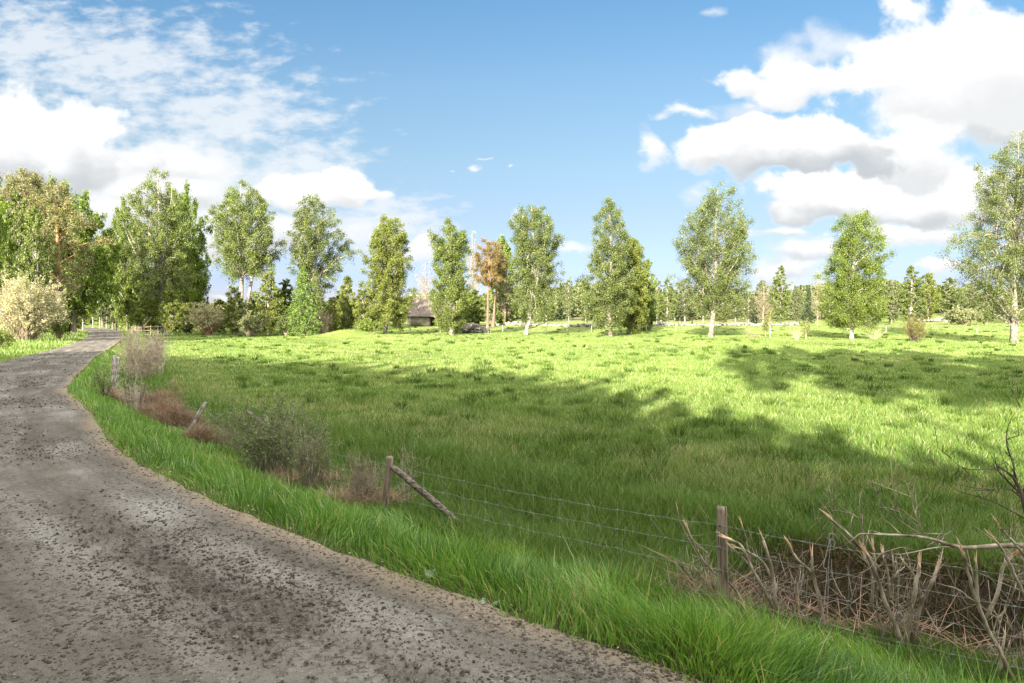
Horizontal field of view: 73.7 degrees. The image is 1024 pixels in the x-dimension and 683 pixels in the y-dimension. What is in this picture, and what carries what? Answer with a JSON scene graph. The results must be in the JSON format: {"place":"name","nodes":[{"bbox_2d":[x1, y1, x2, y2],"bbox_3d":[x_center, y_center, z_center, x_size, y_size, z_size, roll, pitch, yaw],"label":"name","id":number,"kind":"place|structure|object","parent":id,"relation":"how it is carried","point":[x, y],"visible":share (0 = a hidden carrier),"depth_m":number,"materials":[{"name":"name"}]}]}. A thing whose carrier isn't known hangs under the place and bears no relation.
{"place":"outdoors","nodes":[
{"label":"outdoors","id":0,"kind":"place"},
{"bbox_2d":[113,388,176,405],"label":"dead grass","id":1,"kind":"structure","parent":0,"point":[156,395],"depth_m":17.45,"materials":[{"name":"plant"}]},
{"bbox_2d":[130,398,202,418],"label":"dead grass","id":2,"kind":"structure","parent":0,"point":[148,407],"depth_m":14.38,"materials":[{"name":"plant"}]},
{"bbox_2d":[150,402,222,428],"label":"dead grass","id":3,"kind":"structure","parent":0,"point":[174,420],"depth_m":13.46,"materials":[{"name":"plant"}]},
{"bbox_2d":[262,463,347,487],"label":"dead grass","id":4,"kind":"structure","parent":0,"point":[284,472],"depth_m":8.94,"materials":[{"name":"plant"}]},
{"bbox_2d":[0,327,720,682],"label":"road","id":5,"kind":"structure","parent":0,"point":[60,481],"depth_m":4.12,"materials":[{"name":"gravel"}]},
{"bbox_2d":[313,480,426,507],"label":"dead grass","id":6,"kind":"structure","parent":0,"point":[348,496],"depth_m":7.99,"materials":[{"name":"plant"}]},
{"bbox_2d":[0,313,1023,682],"bbox_3d":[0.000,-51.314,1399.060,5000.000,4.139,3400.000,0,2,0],"label":"ground","id":7,"kind":"structure","parent":0,"point":[770,551],"depth_m":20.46,"materials":[{"name":"plant"}]},
{"bbox_2d":[0,321,21,349],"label":"bush","id":8,"kind":"object","parent":7,"relation":"on","point":[7,339],"visible":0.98,"depth_m":32.98,"materials":[{"name":"green plant"}]},
{"bbox_2d":[0,172,22,300],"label":"oak tree","id":9,"kind":"object","parent":7,"relation":"on","point":[5,223],"visible":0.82,"depth_m":46.95,"materials":[{"name":"green plant"}]},
{"bbox_2d":[0,190,41,292],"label":"birch tree","id":10,"kind":"object","parent":7,"relation":"on","point":[17,229],"visible":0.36,"depth_m":55.45,"materials":[{"name":"green plant"}]},
{"bbox_2d":[0,166,53,237],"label":"pine tree","id":11,"kind":"object","parent":7,"relation":"on","point":[19,186],"visible":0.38,"depth_m":64.47,"materials":[{"name":"green plant"}]},
{"bbox_2d":[12,205,58,335],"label":"birch tree","id":12,"kind":"object","parent":7,"relation":"on","point":[33,269],"visible":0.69,"depth_m":53.56,"materials":[{"name":"green plant"}]},
{"bbox_2d":[0,268,79,340],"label":"sallow bush","id":13,"kind":"object","parent":7,"relation":"on","point":[24,314],"visible":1,"depth_m":43.49,"materials":[{"name":"plant"}]},
{"bbox_2d":[0,330,88,360],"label":"verge grass","id":14,"kind":"structure","parent":7,"relation":"on","point":[54,340],"depth_m":38.35,"materials":[{"name":"plant"}]},
{"bbox_2d":[48,306,70,339],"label":"bush","id":15,"kind":"object","parent":7,"relation":"on","point":[58,330],"visible":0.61,"depth_m":46.87,"materials":[{"name":"plant"}]},
{"bbox_2d":[25,180,115,313],"bbox_3d":[-37.867,-7.066,57.699,6.070,13.382,6.120,1,2,25],"label":"pine tree","id":16,"kind":"object","parent":7,"relation":"on","point":[61,240],"visible":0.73,"depth_m":57.40,"materials":[{"name":"green plant"}]},
{"bbox_2d":[24,178,123,333],"bbox_3d":[-41.048,-7.905,63.981,8.376,14.591,8.180,-2,3,-38],"label":"oak tree","id":17,"kind":"object","parent":7,"relation":"on","point":[92,283],"visible":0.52,"depth_m":63.77,"materials":[{"name":"green plant"}]},
{"bbox_2d":[88,366,121,396],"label":"leafy shrub","id":18,"kind":"object","parent":7,"relation":"on","point":[105,383],"visible":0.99,"depth_m":17.53,"materials":[{"name":"green plant"}]},
{"bbox_2d":[99,230,121,328],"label":"broadleaf tree","id":19,"kind":"object","parent":7,"relation":"on","point":[107,313],"visible":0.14,"depth_m":104.31,"materials":[{"name":"green plant"}]},
{"bbox_2d":[101,193,149,330],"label":"oak tree","id":20,"kind":"object","parent":7,"relation":"on","point":[122,307],"visible":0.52,"depth_m":90.82,"materials":[{"name":"green plant"}]},
{"bbox_2d":[115,358,140,402],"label":"leafy shrub","id":21,"kind":"object","parent":7,"relation":"on","point":[127,384],"visible":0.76,"depth_m":17.06,"materials":[{"name":"green plant"}]},
{"bbox_2d":[108,373,147,406],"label":"leafless shrub","id":22,"kind":"object","parent":7,"relation":"on","point":[133,396],"visible":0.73,"depth_m":15.99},
{"bbox_2d":[111,319,178,378],"bbox_3d":[-13.761,0.298,25.046,2.212,2.425,2.176,2,3,42],"label":"leafless shrub","id":23,"kind":"object","parent":7,"relation":"on","point":[145,361],"visible":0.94,"depth_m":24.97,"materials":[{"name":"plant"}]},
{"bbox_2d":[133,296,159,332],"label":"young birch","id":24,"kind":"object","parent":7,"relation":"on","point":[146,314],"visible":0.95,"depth_m":83.71,"materials":[{"name":"green plant"}]},
{"bbox_2d":[140,329,170,361],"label":"leafless shrub","id":25,"kind":"object","parent":7,"relation":"on","point":[158,342],"visible":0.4,"depth_m":30.01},
{"bbox_2d":[114,166,203,332],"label":"birch tree","id":26,"kind":"object","parent":7,"relation":"on","point":[158,286],"visible":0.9,"depth_m":84.63,"materials":[{"name":"green plant"}]},
{"bbox_2d":[142,371,194,424],"bbox_3d":[-6.782,1.143,13.677,1.062,1.225,1.036,0,2,0],"label":"leafless shrub","id":27,"kind":"object","parent":7,"relation":"on","point":[170,403],"visible":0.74,"depth_m":13.60,"materials":[{"name":"plant"}]},
{"bbox_2d":[158,290,183,333],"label":"young birch","id":28,"kind":"object","parent":7,"relation":"on","point":[171,303],"visible":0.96,"depth_m":81.66,"materials":[{"name":"green plant"}]},
{"bbox_2d":[171,302,194,333],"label":"young birch","id":29,"kind":"object","parent":7,"relation":"on","point":[184,328],"visible":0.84,"depth_m":81.61,"materials":[{"name":"green plant"}]},
{"bbox_2d":[156,179,212,314],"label":"oak tree","id":30,"kind":"object","parent":7,"relation":"on","point":[199,241],"visible":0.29,"depth_m":95.15,"materials":[{"name":"green plant"}]},
{"bbox_2d":[184,302,226,334],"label":"sallow bush","id":31,"kind":"object","parent":7,"relation":"on","point":[208,319],"visible":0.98,"depth_m":79.35,"materials":[{"name":"plant"}]},
{"bbox_2d":[177,419,245,445],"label":"dead grass","id":32,"kind":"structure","parent":7,"relation":"on","point":[199,433],"depth_m":11.84,"materials":[{"name":"plant"}]},
{"bbox_2d":[208,402,243,451],"bbox_3d":[-4.657,1.456,11.075,0.611,0.934,0.561,0,2,0],"label":"leafy shrub","id":33,"kind":"object","parent":7,"relation":"on","point":[220,439],"visible":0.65,"depth_m":11.04,"materials":[{"name":"green plant"}]},
{"bbox_2d":[222,285,250,335],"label":"young birch","id":34,"kind":"object","parent":7,"relation":"on","point":[232,302],"visible":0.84,"depth_m":79.63,"materials":[{"name":"green plant"}]},
{"bbox_2d":[201,179,289,334],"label":"birch tree","id":35,"kind":"object","parent":7,"relation":"on","point":[255,260],"visible":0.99,"depth_m":82.43,"materials":[{"name":"green plant"}]},
{"bbox_2d":[232,309,268,335],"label":"sallow bush","id":36,"kind":"object","parent":7,"relation":"on","point":[249,323],"visible":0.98,"depth_m":75.68,"materials":[{"name":"green plant"}]},
{"bbox_2d":[237,291,266,332],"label":"broadleaf tree","id":37,"kind":"object","parent":7,"relation":"on","point":[252,306],"visible":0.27,"depth_m":89.41,"materials":[{"name":"green plant"}]},
{"bbox_2d":[253,271,284,334],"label":"young birch","id":38,"kind":"object","parent":7,"relation":"on","point":[269,312],"visible":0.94,"depth_m":81.56,"materials":[{"name":"green plant"}]},
{"bbox_2d":[206,387,333,475],"bbox_3d":[-3.397,1.220,9.372,1.629,1.323,1.402,0,2,0],"label":"leafy shrub","id":39,"kind":"object","parent":7,"relation":"on","point":[263,442],"visible":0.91,"depth_m":9.23,"materials":[{"name":"green plant"}]},
{"bbox_2d":[273,278,296,331],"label":"broadleaf tree","id":40,"kind":"object","parent":7,"relation":"on","point":[285,304],"visible":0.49,"depth_m":91.27,"materials":[{"name":"green plant"}]},
{"bbox_2d":[275,313,296,335],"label":"bush","id":41,"kind":"object","parent":7,"relation":"on","point":[282,325],"visible":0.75,"depth_m":75.32,"materials":[{"name":"green plant"}]},
{"bbox_2d":[286,266,322,335],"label":"spruce tree","id":42,"kind":"object","parent":7,"relation":"on","point":[304,309],"visible":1,"depth_m":74.56,"materials":[{"name":"green plant"}]},
{"bbox_2d":[278,397,342,490],"bbox_3d":[-2.547,1.302,8.625,0.848,1.273,0.810,0,2,0],"label":"leafy shrub","id":43,"kind":"object","parent":7,"relation":"on","point":[305,476],"visible":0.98,"depth_m":8.62,"materials":[{"name":"green plant"}]},
{"bbox_2d":[312,308,331,333],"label":"bare bush","id":44,"kind":"object","parent":7,"relation":"on","point":[324,320],"visible":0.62,"depth_m":77.70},
{"bbox_2d":[283,193,365,333],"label":"birch tree","id":45,"kind":"object","parent":7,"relation":"on","point":[311,250],"visible":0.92,"depth_m":84.74,"materials":[{"name":"green plant"}]},
{"bbox_2d":[323,297,342,332],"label":"young birch","id":46,"kind":"object","parent":7,"relation":"on","point":[331,300],"visible":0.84,"depth_m":79.77,"materials":[{"name":"green plant"}]},
{"bbox_2d":[336,275,357,329],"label":"young birch","id":47,"kind":"object","parent":7,"relation":"on","point":[342,292],"visible":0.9,"depth_m":83.47,"materials":[{"name":"green plant"}]},
{"bbox_2d":[338,445,385,500],"bbox_3d":[-1.754,1.586,8.040,0.742,0.780,0.792,0,2,0],"label":"leafless shrub","id":48,"kind":"object","parent":7,"relation":"on","point":[360,479],"visible":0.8,"depth_m":8.02,"materials":[{"name":"plant"}]},
{"bbox_2d":[352,289,373,331],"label":"young birch","id":49,"kind":"object","parent":7,"relation":"on","point":[359,305],"visible":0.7,"depth_m":82.69,"materials":[{"name":"green plant"}]},
{"bbox_2d":[356,318,383,332],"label":"bush","id":50,"kind":"object","parent":7,"relation":"on","point":[368,326],"visible":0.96,"depth_m":79.58,"materials":[{"name":"green plant"}]},
{"bbox_2d":[356,213,417,333],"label":"birch tree","id":51,"kind":"object","parent":7,"relation":"on","point":[386,283],"visible":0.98,"depth_m":82.65,"materials":[{"name":"green plant"}]},
{"bbox_2d":[392,442,426,500],"bbox_3d":[-1.238,1.599,8.251,0.417,0.835,0.466,1,3,33],"label":"leafless shrub","id":52,"kind":"object","parent":7,"relation":"on","point":[402,463],"visible":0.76,"depth_m":8.26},
{"bbox_2d":[414,261,435,298],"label":"leafless tree","id":53,"kind":"object","parent":7,"relation":"on","point":[424,291],"visible":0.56,"depth_m":134.43,"materials":[{"name":"brown plant"}]},
{"bbox_2d":[406,298,456,325],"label":"barn","id":54,"kind":"structure","parent":7,"relation":"on","point":[420,314],"depth_m":112.10,"materials":[{"name":"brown wood"}]},
{"bbox_2d":[426,216,475,334],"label":"birch tree","id":55,"kind":"object","parent":7,"relation":"on","point":[452,265],"visible":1,"depth_m":78.97,"materials":[{"name":"green plant"}]},
{"bbox_2d":[449,322,490,332],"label":"stone heap","id":56,"kind":"object","parent":7,"relation":"on","point":[472,327],"visible":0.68,"depth_m":86.65,"materials":[{"name":"stone"}]},
{"bbox_2d":[464,230,479,306],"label":"leafless tree","id":57,"kind":"object","parent":7,"relation":"on","point":[472,266],"visible":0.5,"depth_m":124.36,"materials":[{"name":"brown plant"}]},
{"bbox_2d":[455,289,492,325],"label":"broadleaf tree","id":58,"kind":"object","parent":7,"relation":"on","point":[475,311],"visible":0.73,"depth_m":111.36,"materials":[{"name":"green plant"}]},
{"bbox_2d":[471,237,506,327],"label":"pine tree","id":59,"kind":"object","parent":7,"relation":"on","point":[495,266],"visible":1,"depth_m":107.24,"materials":[{"name":"brown plant"}]},
{"bbox_2d":[486,249,509,326],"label":"pine tree","id":60,"kind":"object","parent":7,"relation":"on","point":[503,273],"visible":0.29,"depth_m":111.71,"materials":[{"name":"orange plant"}]},
{"bbox_2d":[481,234,521,323],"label":"broadleaf tree","id":61,"kind":"object","parent":7,"relation":"on","point":[505,248],"visible":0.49,"depth_m":118.92,"materials":[{"name":"green plant"}]},
{"bbox_2d":[497,277,513,324],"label":"leafless tree","id":62,"kind":"object","parent":7,"relation":"on","point":[505,309],"visible":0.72,"depth_m":117.77,"materials":[{"name":"brown plant"}]},
{"bbox_2d":[504,203,570,334],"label":"birch tree","id":63,"kind":"object","parent":7,"relation":"on","point":[530,266],"visible":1,"depth_m":78.70,"materials":[{"name":"green plant"}]},
{"bbox_2d":[67,349,1023,682],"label":"verge grass","id":64,"kind":"structure","parent":7,"relation":"on","point":[719,639],"depth_m":4.38,"materials":[{"name":"plant"}]},
{"bbox_2d":[101,355,1023,672],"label":"wire fence","id":65,"kind":"object","parent":7,"relation":"on","point":[721,543],"visible":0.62,"depth_m":6.05,"materials":[{"name":"grey wood"}]},
{"bbox_2d":[562,277,573,323],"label":"birch tree","id":66,"kind":"object","parent":7,"relation":"on","point":[570,286],"visible":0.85,"depth_m":111.65,"materials":[{"name":"green plant"}]},
{"bbox_2d":[123,323,1023,542],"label":"tussock grass","id":67,"kind":"structure","parent":7,"relation":"on","point":[730,431],"depth_m":14.90,"materials":[{"name":"plant"}]},
{"bbox_2d":[577,287,591,322],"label":"birch tree","id":68,"kind":"object","parent":7,"relation":"on","point":[585,317],"visible":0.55,"depth_m":117.66,"materials":[{"name":"green plant"}]},
{"bbox_2d":[572,197,638,335],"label":"birch tree","id":69,"kind":"object","parent":7,"relation":"on","point":[610,287],"visible":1,"depth_m":76.95,"materials":[{"name":"green plant"}]},
{"bbox_2d":[204,278,1023,321],"bbox_3d":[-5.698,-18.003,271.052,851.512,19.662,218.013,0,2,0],"label":"distant wood","id":70,"kind":"object","parent":7,"relation":"on","point":[560,312],"visible":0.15,"depth_m":208.32,"materials":[{"name":"plant"}]},
{"bbox_2d":[612,237,652,333],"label":"birch tree","id":71,"kind":"object","parent":7,"relation":"on","point":[635,319],"visible":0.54,"depth_m":82.81,"materials":[{"name":"green plant"}]},
{"bbox_2d":[490,321,798,327],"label":"stone wall","id":72,"kind":"structure","parent":7,"relation":"on","point":[508,323],"depth_m":113.55,"materials":[{"name":"stone"}]},
{"bbox_2d":[638,258,664,330],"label":"broadleaf tree","id":73,"kind":"object","parent":7,"relation":"on","point":[650,318],"visible":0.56,"depth_m":95.33,"materials":[{"name":"green plant"}]},
{"bbox_2d":[656,278,677,324],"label":"birch tree","id":74,"kind":"object","parent":7,"relation":"on","point":[669,300],"visible":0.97,"depth_m":115.50,"materials":[{"name":"green plant"}]},
{"bbox_2d":[675,278,693,322],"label":"birch tree","id":75,"kind":"object","parent":7,"relation":"on","point":[684,312],"visible":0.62,"depth_m":117.52,"materials":[{"name":"green plant"}]},
{"bbox_2d":[669,503,744,599],"bbox_3d":[1.502,1.788,5.501,0.945,1.048,0.728,0,2,0],"label":"broken sapling","id":76,"kind":"object","parent":7,"relation":"on","point":[706,565],"visible":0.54,"depth_m":5.40,"materials":[{"name":"brown wood"}]},
{"bbox_2d":[666,180,759,337],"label":"birch tree","id":77,"kind":"object","parent":7,"relation":"on","point":[726,273],"visible":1,"depth_m":69.66,"materials":[{"name":"green plant"}]},
{"bbox_2d":[630,556,839,631],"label":"dead grass","id":78,"kind":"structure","parent":7,"relation":"on","point":[739,605],"depth_m":5.36,"materials":[{"name":"plant"}]},
{"bbox_2d":[742,292,755,322],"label":"birch tree","id":79,"kind":"object","parent":7,"relation":"on","point":[749,307],"visible":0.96,"depth_m":117.68,"materials":[{"name":"green plant"}]},
{"bbox_2d":[749,280,774,322],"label":"broadleaf tree","id":80,"kind":"object","parent":7,"relation":"on","point":[760,284],"visible":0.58,"depth_m":149.25,"materials":[{"name":"green plant"}]},
{"bbox_2d":[752,286,776,322],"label":"leafless tree","id":81,"kind":"object","parent":7,"relation":"on","point":[763,304],"visible":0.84,"depth_m":119.69,"materials":[{"name":"beige plant"}]},
{"bbox_2d":[768,265,792,322],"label":"birch tree","id":82,"kind":"object","parent":7,"relation":"on","point":[780,296],"visible":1,"depth_m":117.50,"materials":[{"name":"green plant"}]},
{"bbox_2d":[717,504,864,627],"bbox_3d":[1.985,1.830,5.120,0.955,1.206,0.810,-1,2,-25],"label":"broken sapling","id":83,"kind":"object","parent":7,"relation":"on","point":[748,557],"visible":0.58,"depth_m":5.03,"materials":[{"name":"brown wood"}]},
{"bbox_2d":[788,286,806,323],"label":"broadleaf tree","id":84,"kind":"object","parent":7,"relation":"on","point":[796,314],"visible":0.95,"depth_m":129.49,"materials":[{"name":"green plant"}]},
{"bbox_2d":[739,526,860,626],"bbox_3d":[2.053,1.812,5.152,0.704,1.025,0.808,0,2,-13],"label":"broken sapling","id":85,"kind":"object","parent":7,"relation":"on","point":[776,597],"visible":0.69,"depth_m":5.00,"materials":[{"name":"brown wood"}]},
{"bbox_2d":[802,286,814,322],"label":"spruce tree","id":86,"kind":"object","parent":7,"relation":"on","point":[809,312],"visible":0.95,"depth_m":139.58,"materials":[{"name":"green plant"}]},
{"bbox_2d":[639,544,1023,670],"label":"twig litter","id":87,"kind":"object","parent":7,"relation":"on","point":[873,614],"visible":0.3,"depth_m":4.89,"materials":[{"name":"wood"}]},
{"bbox_2d":[740,517,961,627],"bbox_3d":[2.713,2.374,6.019,2.803,1.320,2.461,0,2,0],"label":"bush","id":88,"kind":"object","parent":7,"relation":"on","point":[836,551],"depth_m":6.24,"materials":[{"name":"plant"}]},
{"bbox_2d":[807,209,897,338],"bbox_3d":[32.343,-6.380,64.773,7.348,12.629,8.222,0,2,0],"label":"birch tree","id":89,"kind":"object","parent":7,"relation":"on","point":[853,313],"visible":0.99,"depth_m":63.85,"materials":[{"name":"green plant"}]},
{"bbox_2d":[730,549,1023,639],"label":"root fringe","id":90,"kind":"object","parent":7,"relation":"hanging from","point":[941,577],"visible":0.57,"depth_m":5.74,"materials":[{"name":"plant"}]},
{"bbox_2d":[816,490,963,654],"bbox_3d":[2.516,1.655,4.566,0.972,1.327,0.768,0,2,0],"label":"broken sapling","id":91,"kind":"object","parent":7,"relation":"on","point":[866,556],"visible":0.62,"depth_m":4.59,"materials":[{"name":"brown wood"}]},
{"bbox_2d":[878,280,903,323],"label":"broadleaf tree","id":92,"kind":"object","parent":7,"relation":"on","point":[895,312],"visible":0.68,"depth_m":139.16,"materials":[{"name":"green plant"}]},
{"bbox_2d":[851,550,969,656],"bbox_3d":[2.618,1.790,4.679,0.615,0.852,0.860,-1,2,-19],"label":"broken sapling","id":93,"kind":"object","parent":7,"relation":"on","point":[908,619],"visible":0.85,"depth_m":4.51,"materials":[{"name":"brown wood"}]},
{"bbox_2d":[895,265,927,322],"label":"birch tree","id":94,"kind":"object","parent":7,"relation":"on","point":[918,283],"visible":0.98,"depth_m":111.33,"materials":[{"name":"green plant"}]},
{"bbox_2d":[902,313,928,340],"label":"juniper bush","id":95,"kind":"object","parent":7,"relation":"on","point":[915,331],"visible":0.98,"depth_m":60.76,"materials":[{"name":"plant"}]},
{"bbox_2d":[919,272,941,318],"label":"young birch","id":96,"kind":"object","parent":7,"relation":"on","point":[930,302],"visible":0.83,"depth_m":149.07,"materials":[{"name":"green plant"}]},
{"bbox_2d":[858,532,1023,655],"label":"dead grass","id":97,"kind":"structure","parent":7,"relation":"on","point":[946,573],"depth_m":5.67,"materials":[{"name":"plant"}]},
{"bbox_2d":[936,277,960,311],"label":"birch tree","id":98,"kind":"object","parent":7,"relation":"on","point":[947,305],"visible":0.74,"depth_m":164.27,"materials":[{"name":"green plant"}]},
{"bbox_2d":[940,303,992,324],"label":"willow bush","id":99,"kind":"object","parent":7,"relation":"on","point":[953,315],"visible":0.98,"depth_m":116.54,"materials":[{"name":"green plant"}]},
{"bbox_2d":[951,281,989,309],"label":"broadleaf tree","id":100,"kind":"object","parent":7,"relation":"on","point":[973,294],"visible":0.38,"depth_m":149.85,"materials":[{"name":"green plant"}]},
{"bbox_2d":[928,528,1023,682],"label":"broken sapling","id":101,"kind":"object","parent":7,"relation":"on","point":[988,613],"visible":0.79,"depth_m":4.17,"materials":[{"name":"brown wood"}]},
{"bbox_2d":[828,433,1023,578],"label":"fallen branch","id":102,"kind":"object","parent":101,"relation":"on","point":[978,547],"visible":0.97,"depth_m":4.36,"materials":[{"name":"wood"}]},
{"bbox_2d":[935,130,1023,342],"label":"birch tree","id":103,"kind":"object","parent":7,"relation":"on","point":[1012,259],"visible":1,"depth_m":57.60,"materials":[{"name":"green plant"}]},
{"bbox_2d":[935,376,1023,517],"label":"dark branch","id":104,"kind":"object","parent":7,"relation":"on","point":[1013,476],"visible":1,"depth_m":3.77,"materials":[{"name":"wood"}]},
{"bbox_2d":[962,293,1009,323],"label":"tree","id":105,"kind":"object","parent":7,"relation":"on","point":[967,306],"visible":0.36,"depth_m":121.69,"materials":[{"name":"green plant"}]},
{"bbox_2d":[975,504,1023,675],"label":"broken sapling","id":106,"kind":"object","parent":7,"relation":"on","point":[1020,586],"visible":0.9,"depth_m":4.08,"materials":[{"name":"brown wood"}]},
{"bbox_2d":[0,0,1023,303],"label":"sky","id":107,"kind":"structure","parent":0,"point":[420,112],"materials":[{"name":"blue"}]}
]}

